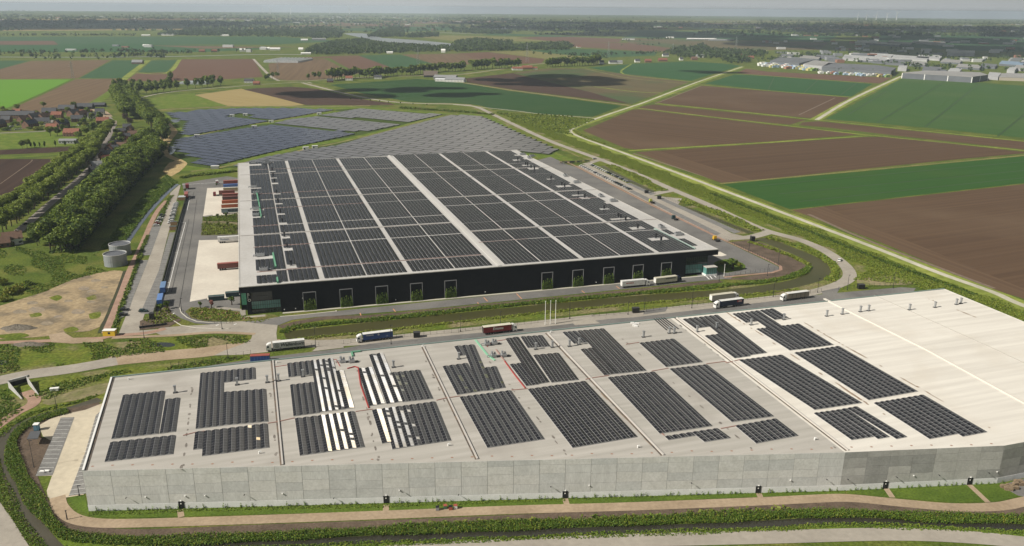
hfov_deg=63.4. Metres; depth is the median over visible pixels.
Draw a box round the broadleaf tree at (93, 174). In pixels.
[86,172,100,178]
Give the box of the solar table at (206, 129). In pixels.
[197,128,216,130]
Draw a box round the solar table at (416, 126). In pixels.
[407,125,426,127]
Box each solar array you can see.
[105,435,175,461]
[111,391,179,438]
[193,423,268,455]
[196,367,267,428]
[249,161,267,169]
[250,169,268,173]
[250,174,269,180]
[250,180,271,192]
[251,193,272,199]
[252,200,274,207]
[252,208,277,225]
[253,225,278,233]
[254,234,280,246]
[255,246,285,270]
[256,270,287,283]
[268,161,285,168]
[269,169,286,172]
[270,173,288,179]
[271,179,292,192]
[274,192,294,198]
[275,199,296,207]
[276,207,301,223]
[280,224,304,231]
[281,232,307,244]
[283,244,314,267]
[287,358,353,415]
[288,160,314,167]
[288,268,318,280]
[290,167,316,171]
[292,172,319,178]
[294,178,324,191]
[295,411,363,455]
[298,191,327,196]
[300,197,331,205]
[302,205,339,222]
[307,221,343,230]
[310,230,348,242]
[313,159,339,166]
[314,241,359,265]
[316,166,341,170]
[318,171,346,177]
[321,177,353,189]
[321,264,364,277]
[327,189,357,195]
[330,195,362,203]
[334,203,372,220]
[339,157,368,165]
[342,219,377,227]
[344,165,371,169]
[346,228,384,239]
[347,169,376,176]
[351,175,386,188]
[351,239,398,262]
[359,187,391,193]
[359,353,432,405]
[362,261,406,274]
[363,193,398,202]
[364,157,392,164]
[368,201,410,217]
[371,164,396,168]
[372,401,450,449]
[374,168,402,174]
[379,174,414,186]
[379,217,416,225]
[384,225,425,237]
[389,186,419,192]
[391,236,443,259]
[393,154,427,167]
[394,192,426,200]
[400,200,442,215]
[406,167,433,172]
[406,258,452,271]
[412,172,440,179]
[414,215,449,223]
[415,153,453,166]
[419,178,455,191]
[420,223,460,234]
[429,234,480,256]
[430,166,460,171]
[431,191,461,197]
[436,171,468,177]
[437,197,471,205]
[441,152,480,165]
[443,177,484,190]
[443,344,505,394]
[445,205,491,222]
[447,255,491,267]
[458,189,491,195]
[459,165,486,169]
[460,390,543,447]
[463,221,500,230]
[464,152,504,164]
[465,170,497,176]
[466,195,502,203]
[472,230,512,241]
[474,176,515,188]
[474,203,524,220]
[482,240,539,263]
[483,164,511,168]
[488,150,530,163]
[490,188,523,193]
[491,169,521,175]
[494,219,534,227]
[498,194,535,201]
[500,174,541,187]
[505,227,548,238]
[506,335,578,385]
[509,201,559,218]
[510,163,539,167]
[516,237,577,260]
[518,167,551,173]
[519,186,550,192]
[527,173,573,185]
[527,192,563,199]
[528,381,636,447]
[531,217,570,225]
[538,199,590,216]
[542,225,585,236]
[547,185,582,190]
[556,235,617,257]
[557,190,596,198]
[562,328,645,375]
[563,215,602,223]
[570,197,625,214]
[575,223,618,233]
[590,232,653,254]
[597,213,637,221]
[608,372,711,433]
[610,220,654,231]
[626,230,693,251]
[639,338,701,366]
[661,229,696,245]
[665,428,730,441]
[670,364,773,421]
[683,315,766,357]
[733,308,833,350]
[736,418,797,443]
[739,355,861,409]
[795,346,917,399]
[814,406,906,439]
[874,395,986,438]
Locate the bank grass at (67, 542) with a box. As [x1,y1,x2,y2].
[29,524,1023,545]
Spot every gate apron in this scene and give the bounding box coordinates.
[305,341,343,350]
[568,315,598,324]
[644,307,667,313]
[822,287,840,295]
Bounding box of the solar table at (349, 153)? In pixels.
[343,152,366,155]
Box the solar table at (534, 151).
[518,149,543,152]
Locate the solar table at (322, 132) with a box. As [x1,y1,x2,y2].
[312,131,333,133]
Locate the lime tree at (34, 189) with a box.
[26,187,39,205]
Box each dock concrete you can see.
[190,240,238,301]
[203,187,237,215]
[712,252,725,255]
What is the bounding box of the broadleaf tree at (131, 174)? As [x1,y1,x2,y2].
[121,167,135,181]
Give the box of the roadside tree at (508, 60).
[504,58,511,65]
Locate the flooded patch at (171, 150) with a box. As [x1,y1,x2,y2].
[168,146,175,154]
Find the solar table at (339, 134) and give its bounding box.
[330,133,348,135]
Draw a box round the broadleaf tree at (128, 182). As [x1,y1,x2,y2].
[121,175,130,185]
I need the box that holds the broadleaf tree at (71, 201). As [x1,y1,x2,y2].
[62,194,83,205]
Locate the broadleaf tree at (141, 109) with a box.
[138,107,153,122]
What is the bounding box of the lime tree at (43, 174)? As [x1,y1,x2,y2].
[39,172,47,176]
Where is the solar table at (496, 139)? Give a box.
[486,138,508,140]
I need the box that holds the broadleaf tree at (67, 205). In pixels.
[54,203,71,209]
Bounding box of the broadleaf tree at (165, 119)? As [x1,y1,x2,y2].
[154,117,169,124]
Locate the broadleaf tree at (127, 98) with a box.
[112,95,130,101]
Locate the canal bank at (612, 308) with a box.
[283,236,842,339]
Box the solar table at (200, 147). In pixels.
[191,146,214,149]
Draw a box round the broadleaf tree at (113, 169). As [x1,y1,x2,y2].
[108,167,121,174]
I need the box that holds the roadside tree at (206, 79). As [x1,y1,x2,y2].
[202,75,209,86]
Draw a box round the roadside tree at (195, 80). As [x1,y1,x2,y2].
[193,78,197,87]
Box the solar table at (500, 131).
[490,130,509,132]
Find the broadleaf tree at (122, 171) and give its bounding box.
[111,166,128,175]
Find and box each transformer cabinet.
[148,312,154,319]
[413,331,419,337]
[632,307,639,312]
[857,283,864,288]
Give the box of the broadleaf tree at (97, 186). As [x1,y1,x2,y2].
[90,182,113,189]
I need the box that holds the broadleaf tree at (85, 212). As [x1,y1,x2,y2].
[80,209,90,214]
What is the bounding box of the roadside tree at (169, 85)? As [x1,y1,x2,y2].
[166,81,172,90]
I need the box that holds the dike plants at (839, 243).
[709,193,976,294]
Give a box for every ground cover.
[0,246,107,301]
[0,334,249,372]
[0,388,22,425]
[29,368,131,398]
[49,151,163,253]
[167,356,245,369]
[854,265,1023,320]
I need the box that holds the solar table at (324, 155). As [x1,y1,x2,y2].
[312,153,335,157]
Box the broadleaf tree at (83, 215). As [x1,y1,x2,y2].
[76,214,96,239]
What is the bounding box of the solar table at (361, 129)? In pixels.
[351,128,371,130]
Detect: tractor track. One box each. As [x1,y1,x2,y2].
[632,153,706,177]
[799,98,833,114]
[807,214,994,287]
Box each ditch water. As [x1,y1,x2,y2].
[0,398,101,545]
[126,184,178,240]
[144,517,1023,545]
[601,166,654,191]
[685,207,753,232]
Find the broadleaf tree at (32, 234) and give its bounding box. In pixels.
[26,228,39,245]
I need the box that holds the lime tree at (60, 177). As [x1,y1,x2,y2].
[51,174,62,188]
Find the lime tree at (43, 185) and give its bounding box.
[30,182,47,200]
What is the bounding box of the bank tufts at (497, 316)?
[283,288,799,339]
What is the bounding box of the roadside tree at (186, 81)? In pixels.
[183,78,189,87]
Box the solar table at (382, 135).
[374,134,391,136]
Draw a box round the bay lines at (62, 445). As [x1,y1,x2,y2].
[39,418,96,493]
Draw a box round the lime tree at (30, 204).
[22,198,33,214]
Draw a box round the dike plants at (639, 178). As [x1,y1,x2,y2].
[606,164,667,190]
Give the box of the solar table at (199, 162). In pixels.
[190,161,207,163]
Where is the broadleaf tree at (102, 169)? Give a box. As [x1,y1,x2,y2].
[89,165,111,174]
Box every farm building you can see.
[301,52,310,54]
[686,38,716,39]
[708,39,733,40]
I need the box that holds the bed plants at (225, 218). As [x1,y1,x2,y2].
[202,213,237,221]
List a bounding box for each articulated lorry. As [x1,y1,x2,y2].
[266,338,304,351]
[356,329,392,342]
[482,322,516,334]
[620,278,649,287]
[654,275,681,284]
[709,291,738,300]
[713,297,743,308]
[780,290,809,300]
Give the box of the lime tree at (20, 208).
[4,203,25,223]
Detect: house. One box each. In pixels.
[0,110,35,118]
[0,115,12,122]
[0,119,6,127]
[0,229,22,244]
[0,235,10,247]
[16,115,30,122]
[21,118,38,128]
[28,112,39,118]
[34,117,50,124]
[38,112,49,116]
[41,107,57,114]
[45,123,58,130]
[50,111,63,117]
[52,118,69,128]
[57,104,76,111]
[58,139,78,143]
[62,128,81,135]
[66,109,79,116]
[70,115,83,121]
[74,110,87,116]
[76,103,94,108]
[87,111,96,118]
[88,165,99,172]
[90,160,102,165]
[92,102,106,106]
[95,108,104,114]
[96,116,108,123]
[98,149,111,157]
[104,143,112,149]
[107,139,121,144]
[116,128,125,132]
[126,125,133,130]
[127,130,136,134]
[131,60,143,63]
[244,79,254,82]
[345,76,352,80]
[374,75,381,78]
[423,71,437,76]
[433,75,457,78]
[435,78,444,81]
[445,77,465,81]
[512,67,522,69]
[522,65,532,68]
[608,60,616,63]
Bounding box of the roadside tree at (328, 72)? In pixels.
[325,69,333,75]
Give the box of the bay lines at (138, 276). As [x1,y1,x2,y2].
[124,228,170,305]
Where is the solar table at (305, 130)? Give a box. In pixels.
[295,129,315,131]
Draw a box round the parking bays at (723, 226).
[660,198,739,233]
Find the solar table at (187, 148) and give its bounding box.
[177,147,197,150]
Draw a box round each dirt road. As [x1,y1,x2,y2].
[50,494,1023,527]
[108,339,280,365]
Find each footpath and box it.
[0,328,166,343]
[111,331,255,338]
[214,306,264,316]
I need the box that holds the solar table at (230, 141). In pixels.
[219,139,239,142]
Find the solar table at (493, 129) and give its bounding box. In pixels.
[482,128,503,130]
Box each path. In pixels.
[0,389,40,427]
[103,200,166,328]
[177,509,183,517]
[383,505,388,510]
[384,104,578,156]
[453,104,588,117]
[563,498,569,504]
[567,162,781,277]
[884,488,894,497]
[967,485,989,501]
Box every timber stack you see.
[1004,486,1013,490]
[1010,485,1018,489]
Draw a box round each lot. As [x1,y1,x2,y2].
[0,270,122,338]
[40,404,101,497]
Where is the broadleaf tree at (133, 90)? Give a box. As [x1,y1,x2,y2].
[126,89,139,94]
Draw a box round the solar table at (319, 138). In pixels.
[308,137,329,139]
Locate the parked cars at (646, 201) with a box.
[583,169,707,230]
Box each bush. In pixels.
[0,277,7,284]
[0,294,9,300]
[1,285,16,294]
[12,283,24,290]
[23,280,33,285]
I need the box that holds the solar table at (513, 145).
[501,143,525,146]
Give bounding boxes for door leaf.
[178,501,184,508]
[383,496,388,502]
[562,491,567,497]
[755,486,760,492]
[882,482,888,488]
[967,478,972,484]
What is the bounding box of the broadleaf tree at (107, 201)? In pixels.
[90,192,110,218]
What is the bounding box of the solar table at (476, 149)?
[467,148,490,150]
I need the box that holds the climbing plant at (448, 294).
[445,287,456,297]
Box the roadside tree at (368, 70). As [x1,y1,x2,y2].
[366,68,373,77]
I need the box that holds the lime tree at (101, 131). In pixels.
[95,129,107,136]
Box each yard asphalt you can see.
[156,194,188,311]
[172,176,239,323]
[1010,479,1023,495]
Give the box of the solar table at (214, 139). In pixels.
[200,137,222,140]
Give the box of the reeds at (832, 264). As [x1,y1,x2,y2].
[766,236,839,281]
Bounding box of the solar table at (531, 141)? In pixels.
[521,140,541,142]
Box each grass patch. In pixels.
[0,333,28,338]
[0,336,250,374]
[29,313,41,316]
[50,295,61,300]
[63,327,78,331]
[86,295,96,299]
[89,312,100,318]
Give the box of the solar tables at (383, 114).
[233,108,494,165]
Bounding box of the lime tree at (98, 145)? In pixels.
[89,142,100,156]
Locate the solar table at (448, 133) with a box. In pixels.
[437,132,459,134]
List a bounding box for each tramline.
[847,91,886,114]
[876,82,944,122]
[925,84,978,126]
[997,115,1023,135]
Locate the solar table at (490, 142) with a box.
[478,141,502,144]
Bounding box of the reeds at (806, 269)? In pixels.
[279,265,812,332]
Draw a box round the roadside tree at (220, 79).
[217,76,223,84]
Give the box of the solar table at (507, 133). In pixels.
[496,132,518,134]
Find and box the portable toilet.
[33,422,39,430]
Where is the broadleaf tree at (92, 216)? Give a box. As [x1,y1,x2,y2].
[82,214,96,235]
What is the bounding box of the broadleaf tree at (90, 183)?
[82,181,95,186]
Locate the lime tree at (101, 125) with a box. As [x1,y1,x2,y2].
[98,124,108,127]
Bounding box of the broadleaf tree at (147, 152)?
[142,151,152,158]
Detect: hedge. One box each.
[179,169,237,177]
[399,106,493,114]
[573,130,605,143]
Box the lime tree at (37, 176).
[28,174,42,181]
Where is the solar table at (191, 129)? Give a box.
[181,128,201,131]
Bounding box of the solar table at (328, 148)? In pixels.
[318,147,340,150]
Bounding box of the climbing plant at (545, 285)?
[542,279,552,289]
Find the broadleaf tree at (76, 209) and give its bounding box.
[61,204,81,215]
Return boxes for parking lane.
[119,185,180,334]
[578,165,740,240]
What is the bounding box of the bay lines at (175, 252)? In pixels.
[164,198,189,291]
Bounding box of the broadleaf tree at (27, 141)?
[23,139,30,144]
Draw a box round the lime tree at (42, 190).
[26,185,47,203]
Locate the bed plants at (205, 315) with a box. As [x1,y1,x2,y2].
[189,307,252,320]
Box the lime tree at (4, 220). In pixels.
[0,213,8,231]
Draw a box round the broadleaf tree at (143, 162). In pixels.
[137,156,146,167]
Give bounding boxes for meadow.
[0,131,77,148]
[90,91,110,102]
[144,93,226,108]
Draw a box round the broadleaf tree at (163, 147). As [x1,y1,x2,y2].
[152,139,168,157]
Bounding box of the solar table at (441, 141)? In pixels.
[431,140,452,142]
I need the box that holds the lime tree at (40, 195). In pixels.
[22,190,43,208]
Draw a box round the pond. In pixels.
[153,342,174,346]
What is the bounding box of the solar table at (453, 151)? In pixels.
[436,149,460,152]
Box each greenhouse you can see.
[179,81,213,84]
[263,57,312,62]
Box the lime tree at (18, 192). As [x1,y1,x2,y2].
[12,190,22,198]
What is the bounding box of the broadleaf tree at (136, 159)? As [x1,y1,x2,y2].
[133,156,142,175]
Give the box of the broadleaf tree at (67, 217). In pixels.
[59,213,80,219]
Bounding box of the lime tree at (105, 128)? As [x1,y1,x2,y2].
[97,126,110,140]
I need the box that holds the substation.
[211,165,218,168]
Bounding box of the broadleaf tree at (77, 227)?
[63,220,92,246]
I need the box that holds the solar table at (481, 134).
[471,133,492,135]
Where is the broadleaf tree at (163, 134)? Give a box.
[156,129,167,139]
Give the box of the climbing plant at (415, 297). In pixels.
[411,289,422,300]
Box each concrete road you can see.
[0,357,117,384]
[0,503,28,545]
[387,528,1023,545]
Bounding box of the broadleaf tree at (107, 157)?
[101,156,122,162]
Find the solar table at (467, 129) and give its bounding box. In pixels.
[456,128,478,130]
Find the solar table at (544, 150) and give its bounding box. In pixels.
[533,149,554,151]
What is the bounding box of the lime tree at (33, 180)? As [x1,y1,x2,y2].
[23,176,39,184]
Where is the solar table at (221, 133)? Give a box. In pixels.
[213,132,229,134]
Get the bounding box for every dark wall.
[140,322,166,327]
[154,197,186,311]
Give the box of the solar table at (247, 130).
[236,129,257,131]
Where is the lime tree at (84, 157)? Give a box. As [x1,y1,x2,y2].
[73,154,85,169]
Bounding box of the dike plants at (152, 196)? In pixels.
[94,175,177,255]
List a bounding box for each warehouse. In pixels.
[82,288,1023,510]
[238,150,718,314]
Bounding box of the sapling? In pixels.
[727,258,737,269]
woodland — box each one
[157,25,512,37]
[304,37,574,53]
[567,42,767,62]
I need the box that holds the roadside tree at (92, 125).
[89,122,95,130]
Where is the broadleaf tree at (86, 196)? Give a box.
[62,194,89,202]
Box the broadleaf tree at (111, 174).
[101,169,120,178]
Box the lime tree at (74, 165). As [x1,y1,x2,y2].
[61,161,77,178]
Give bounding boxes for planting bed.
[13,402,1023,539]
[21,428,50,475]
[140,306,180,329]
[185,307,277,321]
[201,214,237,235]
[714,259,744,272]
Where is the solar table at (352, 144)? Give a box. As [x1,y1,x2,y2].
[342,143,365,145]
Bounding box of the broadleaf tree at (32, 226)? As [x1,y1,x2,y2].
[26,222,39,242]
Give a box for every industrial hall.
[770,57,814,65]
[781,54,793,57]
[800,55,819,60]
[803,60,835,69]
[816,54,836,58]
[821,63,895,73]
[842,54,890,60]
[851,52,874,55]
[860,41,899,45]
[867,53,892,57]
[872,59,897,63]
[884,60,905,65]
[887,41,912,45]
[892,55,928,61]
[897,65,906,71]
[901,70,987,82]
[909,61,926,66]
[916,41,945,45]
[916,55,941,60]
[922,66,941,70]
[940,59,961,63]
[947,50,974,55]
[948,68,961,71]
[956,64,980,69]
[981,63,997,68]
[988,72,1000,79]
[999,61,1023,66]
[999,73,1023,80]
[1007,67,1016,72]
[1015,65,1023,70]
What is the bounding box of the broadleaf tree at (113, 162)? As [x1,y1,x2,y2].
[100,159,120,166]
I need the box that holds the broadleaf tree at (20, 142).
[17,140,24,148]
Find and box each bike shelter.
[27,431,41,445]
[178,195,185,199]
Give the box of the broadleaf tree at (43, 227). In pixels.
[34,217,54,249]
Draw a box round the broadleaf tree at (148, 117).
[142,112,156,126]
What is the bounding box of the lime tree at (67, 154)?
[58,151,72,158]
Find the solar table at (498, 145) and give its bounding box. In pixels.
[488,144,510,147]
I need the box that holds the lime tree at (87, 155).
[76,152,89,167]
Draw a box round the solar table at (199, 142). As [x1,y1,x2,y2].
[188,140,209,143]
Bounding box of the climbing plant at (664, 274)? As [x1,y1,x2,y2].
[661,269,671,275]
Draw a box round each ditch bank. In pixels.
[98,271,125,332]
[592,166,659,191]
[686,206,762,233]
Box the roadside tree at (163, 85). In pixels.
[160,81,166,90]
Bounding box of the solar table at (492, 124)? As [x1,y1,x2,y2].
[482,123,502,125]
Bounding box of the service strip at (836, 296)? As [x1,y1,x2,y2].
[208,287,915,365]
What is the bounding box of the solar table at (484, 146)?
[472,144,496,147]
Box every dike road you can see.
[141,82,309,97]
[309,63,544,80]
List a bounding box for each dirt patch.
[4,330,24,332]
[13,310,26,313]
[28,307,44,312]
[41,321,53,324]
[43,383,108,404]
[49,332,102,343]
[71,309,84,313]
[78,286,88,289]
[163,161,183,175]
[857,276,919,284]
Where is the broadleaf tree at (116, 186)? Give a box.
[109,182,123,204]
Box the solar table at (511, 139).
[499,138,521,140]
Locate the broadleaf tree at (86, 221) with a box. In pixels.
[68,217,93,242]
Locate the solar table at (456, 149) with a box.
[451,148,474,151]
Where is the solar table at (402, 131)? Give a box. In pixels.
[392,130,413,132]
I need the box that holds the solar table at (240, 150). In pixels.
[225,148,249,151]
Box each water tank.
[103,250,127,267]
[108,241,131,254]
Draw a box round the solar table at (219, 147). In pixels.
[209,146,228,148]
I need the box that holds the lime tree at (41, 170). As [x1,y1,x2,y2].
[34,169,50,175]
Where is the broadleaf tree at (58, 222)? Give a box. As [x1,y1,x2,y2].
[52,218,70,247]
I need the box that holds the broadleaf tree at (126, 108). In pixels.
[118,104,133,116]
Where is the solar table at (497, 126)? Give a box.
[489,125,507,127]
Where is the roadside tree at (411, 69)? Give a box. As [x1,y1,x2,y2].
[408,66,413,74]
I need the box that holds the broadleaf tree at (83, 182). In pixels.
[74,177,98,188]
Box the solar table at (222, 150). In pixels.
[211,149,232,152]
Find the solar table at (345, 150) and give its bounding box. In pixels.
[338,149,361,152]
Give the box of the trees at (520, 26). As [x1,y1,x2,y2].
[0,10,1023,36]
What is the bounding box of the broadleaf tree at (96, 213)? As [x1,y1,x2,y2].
[88,207,104,227]
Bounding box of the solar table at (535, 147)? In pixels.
[524,146,547,148]
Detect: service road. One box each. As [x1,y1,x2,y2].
[157,317,281,354]
[279,304,698,349]
[303,83,856,309]
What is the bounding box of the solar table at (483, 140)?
[471,138,494,141]
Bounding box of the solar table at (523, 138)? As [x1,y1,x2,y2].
[512,137,536,140]
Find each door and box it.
[178,500,184,508]
[383,495,388,502]
[562,490,567,497]
[755,485,760,492]
[882,481,888,488]
[967,477,972,484]
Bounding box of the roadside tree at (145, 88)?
[143,85,149,91]
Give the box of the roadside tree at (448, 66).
[445,62,451,71]
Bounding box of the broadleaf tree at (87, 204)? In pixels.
[81,199,105,217]
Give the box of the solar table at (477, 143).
[465,142,487,144]
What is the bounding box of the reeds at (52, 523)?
[3,408,1023,545]
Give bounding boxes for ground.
[0,11,1023,545]
[0,358,249,432]
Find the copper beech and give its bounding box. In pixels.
[126,117,133,123]
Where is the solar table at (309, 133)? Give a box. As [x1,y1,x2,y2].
[300,132,319,134]
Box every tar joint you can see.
[171,220,188,291]
[179,200,196,306]
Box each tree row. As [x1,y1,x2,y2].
[0,32,250,58]
[533,36,1023,74]
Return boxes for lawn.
[69,491,844,517]
[847,482,1017,502]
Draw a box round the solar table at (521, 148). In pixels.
[509,146,534,149]
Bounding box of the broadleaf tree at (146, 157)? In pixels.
[142,155,150,169]
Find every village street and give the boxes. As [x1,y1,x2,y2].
[5,119,52,132]
[14,117,115,231]
[92,109,112,116]
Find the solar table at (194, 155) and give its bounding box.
[185,154,202,156]
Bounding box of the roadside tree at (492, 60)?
[488,57,496,68]
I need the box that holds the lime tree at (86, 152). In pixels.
[80,150,92,165]
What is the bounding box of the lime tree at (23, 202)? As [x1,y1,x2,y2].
[11,198,28,216]
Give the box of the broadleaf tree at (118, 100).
[114,98,132,113]
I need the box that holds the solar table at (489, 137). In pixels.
[477,135,500,138]
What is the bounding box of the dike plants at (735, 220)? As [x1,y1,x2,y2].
[678,199,764,230]
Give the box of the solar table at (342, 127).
[333,126,350,128]
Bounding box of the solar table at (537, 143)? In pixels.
[528,142,546,144]
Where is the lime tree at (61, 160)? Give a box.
[50,157,65,162]
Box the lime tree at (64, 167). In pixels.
[54,165,69,182]
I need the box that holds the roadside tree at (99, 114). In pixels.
[96,111,102,116]
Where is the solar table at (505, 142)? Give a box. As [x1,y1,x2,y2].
[493,141,515,143]
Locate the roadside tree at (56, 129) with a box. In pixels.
[53,126,60,135]
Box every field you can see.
[0,21,291,25]
[0,36,334,44]
[0,41,57,44]
[0,44,284,51]
[0,60,109,78]
[0,61,26,68]
[0,79,70,107]
[0,146,71,154]
[0,159,51,194]
[3,27,265,30]
[9,18,328,20]
[12,78,116,111]
[26,19,107,19]
[81,60,144,77]
[127,59,262,80]
[138,60,176,72]
[153,45,276,48]
[197,89,302,106]
[244,87,393,104]
[269,59,344,79]
[288,21,500,27]
[298,55,354,58]
[330,56,388,68]
[333,79,619,116]
[335,26,404,26]
[342,26,466,31]
[359,55,431,67]
[368,25,437,25]
[401,54,479,64]
[405,34,544,40]
[457,52,543,63]
[466,73,628,103]
[485,33,582,36]
[494,51,602,60]
[513,68,686,103]
[523,37,621,42]
[530,49,656,57]
[573,43,669,51]
[583,109,854,148]
[584,127,643,148]
[590,61,739,80]
[625,30,836,41]
[627,38,826,49]
[633,20,947,22]
[636,150,750,182]
[640,104,803,124]
[645,137,1023,182]
[656,86,848,117]
[671,23,756,23]
[706,75,871,96]
[723,156,1023,208]
[738,69,890,82]
[771,29,883,29]
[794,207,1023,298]
[800,121,1023,148]
[826,78,1023,137]
[852,28,922,28]
[865,34,1023,51]
[889,24,976,25]
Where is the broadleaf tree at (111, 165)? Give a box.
[95,162,115,168]
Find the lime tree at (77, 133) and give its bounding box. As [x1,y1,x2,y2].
[73,131,81,138]
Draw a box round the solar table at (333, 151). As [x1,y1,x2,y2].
[323,150,346,153]
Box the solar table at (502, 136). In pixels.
[492,135,513,137]
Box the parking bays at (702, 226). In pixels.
[629,190,720,234]
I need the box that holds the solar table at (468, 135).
[457,133,479,136]
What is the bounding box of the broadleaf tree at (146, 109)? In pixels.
[140,107,151,123]
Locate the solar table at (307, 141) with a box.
[298,140,316,142]
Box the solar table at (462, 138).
[450,136,473,139]
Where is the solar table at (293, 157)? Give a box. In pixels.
[278,155,302,158]
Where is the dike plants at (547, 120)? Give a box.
[497,112,594,134]
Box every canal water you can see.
[284,238,829,338]
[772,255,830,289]
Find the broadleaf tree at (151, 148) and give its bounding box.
[141,146,159,156]
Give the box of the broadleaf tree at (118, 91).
[112,90,125,98]
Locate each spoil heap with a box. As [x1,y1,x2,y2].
[0,324,37,330]
[11,341,48,346]
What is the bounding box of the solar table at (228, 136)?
[213,134,234,137]
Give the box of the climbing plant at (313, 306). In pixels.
[304,299,316,310]
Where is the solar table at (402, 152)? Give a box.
[391,151,414,154]
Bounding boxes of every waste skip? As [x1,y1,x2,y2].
[208,294,223,300]
[225,290,238,296]
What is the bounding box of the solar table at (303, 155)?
[294,154,318,157]
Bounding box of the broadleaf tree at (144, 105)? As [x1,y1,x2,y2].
[136,103,154,112]
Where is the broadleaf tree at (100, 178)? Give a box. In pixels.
[91,176,105,182]
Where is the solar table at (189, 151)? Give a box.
[178,150,200,153]
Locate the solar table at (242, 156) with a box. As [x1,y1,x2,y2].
[233,154,250,157]
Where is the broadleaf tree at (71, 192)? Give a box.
[63,190,80,197]
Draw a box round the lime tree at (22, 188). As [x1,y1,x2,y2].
[14,185,28,191]
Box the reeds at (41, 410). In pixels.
[0,394,96,435]
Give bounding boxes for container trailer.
[156,293,163,306]
[160,281,166,293]
[217,235,237,242]
[217,261,238,270]
[221,203,237,207]
[221,207,237,213]
[222,193,237,195]
[222,196,237,199]
[222,199,237,203]
[223,180,237,183]
[223,183,237,186]
[223,187,237,190]
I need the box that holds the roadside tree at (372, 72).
[369,69,375,77]
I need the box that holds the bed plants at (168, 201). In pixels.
[158,195,173,222]
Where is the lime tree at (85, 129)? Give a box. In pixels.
[80,126,89,132]
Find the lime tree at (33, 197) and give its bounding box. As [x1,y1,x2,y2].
[18,192,37,211]
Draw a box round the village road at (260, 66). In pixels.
[253,59,279,80]
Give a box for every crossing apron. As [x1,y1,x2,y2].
[583,158,603,164]
[642,189,676,195]
[729,232,770,239]
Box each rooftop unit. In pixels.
[253,252,264,256]
[259,266,271,270]
[335,356,348,362]
[345,356,358,362]
[481,339,493,345]
[487,351,499,357]
[490,338,500,344]
[497,350,510,356]
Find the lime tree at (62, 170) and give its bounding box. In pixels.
[53,169,68,184]
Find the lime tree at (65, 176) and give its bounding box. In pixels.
[55,172,67,186]
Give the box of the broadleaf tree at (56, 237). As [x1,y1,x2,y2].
[44,225,67,251]
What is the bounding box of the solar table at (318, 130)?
[310,129,327,131]
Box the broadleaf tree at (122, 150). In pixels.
[110,148,126,154]
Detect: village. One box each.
[0,14,287,20]
[65,45,266,51]
[273,15,517,24]
[490,19,761,28]
[762,24,1021,44]
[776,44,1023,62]
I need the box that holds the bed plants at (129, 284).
[111,235,149,329]
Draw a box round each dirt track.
[163,123,186,172]
[184,110,333,136]
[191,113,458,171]
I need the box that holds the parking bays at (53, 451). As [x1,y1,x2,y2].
[36,417,73,475]
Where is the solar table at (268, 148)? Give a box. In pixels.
[258,147,281,150]
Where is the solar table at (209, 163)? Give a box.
[203,162,219,165]
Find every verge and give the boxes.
[0,154,57,157]
[8,79,74,107]
[122,60,150,79]
[143,60,180,73]
[158,105,369,109]
[279,280,721,327]
[298,83,873,295]
[321,61,585,79]
[326,59,348,68]
[467,83,623,104]
[563,67,1023,311]
[587,69,685,83]
[620,64,689,81]
[628,136,862,150]
[640,108,1023,150]
[657,103,1019,140]
[707,85,843,96]
[720,155,1023,183]
[809,77,900,120]
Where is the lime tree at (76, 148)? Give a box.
[68,146,79,152]
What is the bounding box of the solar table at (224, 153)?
[213,152,236,155]
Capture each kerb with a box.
[171,319,229,328]
[180,309,228,322]
[280,310,336,316]
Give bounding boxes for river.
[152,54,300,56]
[344,33,450,45]
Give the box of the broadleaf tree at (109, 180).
[103,179,124,191]
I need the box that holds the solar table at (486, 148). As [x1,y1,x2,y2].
[480,147,505,150]
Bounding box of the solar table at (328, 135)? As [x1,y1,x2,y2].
[318,134,337,136]
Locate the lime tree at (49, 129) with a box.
[44,126,52,135]
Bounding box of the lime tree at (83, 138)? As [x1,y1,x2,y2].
[79,137,90,141]
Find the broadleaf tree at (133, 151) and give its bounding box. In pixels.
[124,148,141,157]
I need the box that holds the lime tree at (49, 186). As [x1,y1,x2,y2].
[42,181,56,197]
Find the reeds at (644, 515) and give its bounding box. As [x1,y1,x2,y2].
[393,504,790,526]
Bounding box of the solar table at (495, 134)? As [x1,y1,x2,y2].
[484,133,505,135]
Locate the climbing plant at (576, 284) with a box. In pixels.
[573,276,583,286]
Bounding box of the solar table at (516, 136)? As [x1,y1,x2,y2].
[504,135,526,137]
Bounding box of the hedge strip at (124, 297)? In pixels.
[112,251,141,328]
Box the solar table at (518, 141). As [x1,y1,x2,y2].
[506,140,530,143]
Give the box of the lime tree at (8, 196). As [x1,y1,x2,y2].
[0,193,13,200]
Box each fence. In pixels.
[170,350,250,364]
[666,288,821,307]
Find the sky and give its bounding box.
[0,0,1023,18]
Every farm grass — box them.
[163,105,573,170]
[169,127,189,145]
[189,111,338,135]
[225,115,444,165]
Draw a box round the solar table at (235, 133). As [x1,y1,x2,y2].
[225,131,245,134]
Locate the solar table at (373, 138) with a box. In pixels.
[363,137,383,139]
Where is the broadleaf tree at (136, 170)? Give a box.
[123,164,140,178]
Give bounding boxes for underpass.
[7,375,38,398]
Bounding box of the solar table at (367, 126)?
[357,125,377,127]
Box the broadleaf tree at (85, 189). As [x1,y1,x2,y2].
[67,187,94,193]
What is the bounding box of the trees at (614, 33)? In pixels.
[322,29,757,35]
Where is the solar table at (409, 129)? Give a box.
[397,128,420,130]
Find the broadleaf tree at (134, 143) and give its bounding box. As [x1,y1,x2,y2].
[122,141,138,145]
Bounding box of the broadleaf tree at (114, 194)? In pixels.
[96,187,119,208]

